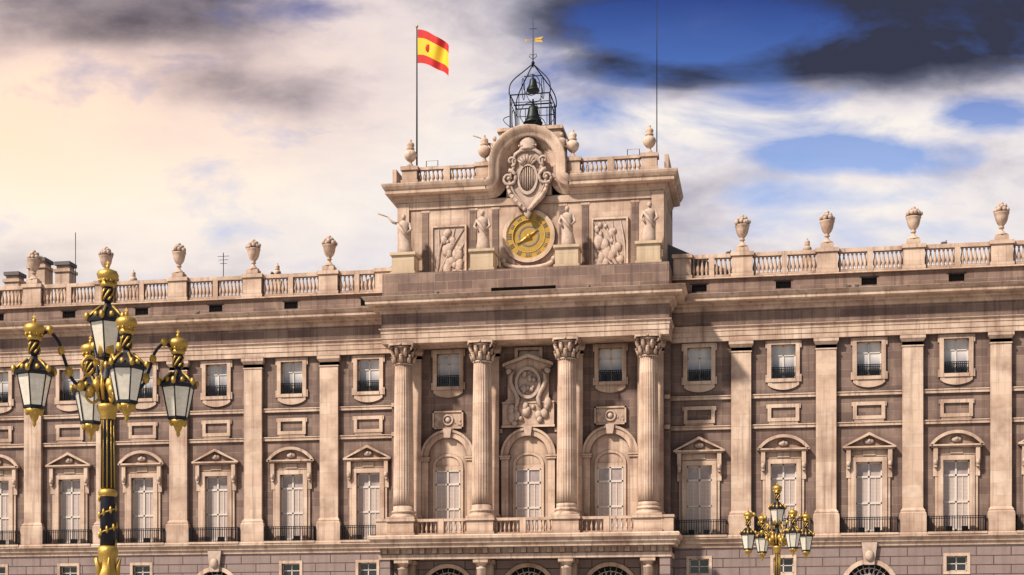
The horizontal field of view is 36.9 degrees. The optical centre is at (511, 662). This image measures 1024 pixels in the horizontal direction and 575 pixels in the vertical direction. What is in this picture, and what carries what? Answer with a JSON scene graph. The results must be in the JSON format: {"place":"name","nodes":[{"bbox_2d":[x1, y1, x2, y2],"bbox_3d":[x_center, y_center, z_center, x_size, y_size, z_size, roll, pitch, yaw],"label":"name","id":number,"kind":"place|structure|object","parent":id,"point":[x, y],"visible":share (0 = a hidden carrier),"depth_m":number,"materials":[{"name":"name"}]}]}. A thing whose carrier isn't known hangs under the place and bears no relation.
{"place":"outdoors","nodes":[
{"label":"outdoors","id":0,"kind":"place"},
{"bbox_2d":[11,261,198,574],"bbox_3d":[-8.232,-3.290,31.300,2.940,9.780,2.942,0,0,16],"label":"lamp","id":1,"kind":"object","parent":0,"point":[109,392],"visible":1,"depth_m":31.13,"materials":[{"name":"gold metal"}]},
{"bbox_2d":[0,25,1023,574],"bbox_3d":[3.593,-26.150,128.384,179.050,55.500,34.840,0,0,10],"label":"palace","id":2,"kind":"structure","parent":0,"point":[534,349],"depth_m":113.91,"materials":[{"name":"beige stone"}]},
{"bbox_2d":[0,0,1023,302],"label":"sky","id":3,"kind":"structure","parent":0,"point":[138,129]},
{"bbox_2d":[739,481,814,574],"bbox_3d":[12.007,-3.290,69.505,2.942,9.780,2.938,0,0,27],"label":"lamp","id":4,"kind":"object","parent":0,"point":[794,534],"visible":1,"depth_m":69.33,"materials":[{"name":"gold metal"}]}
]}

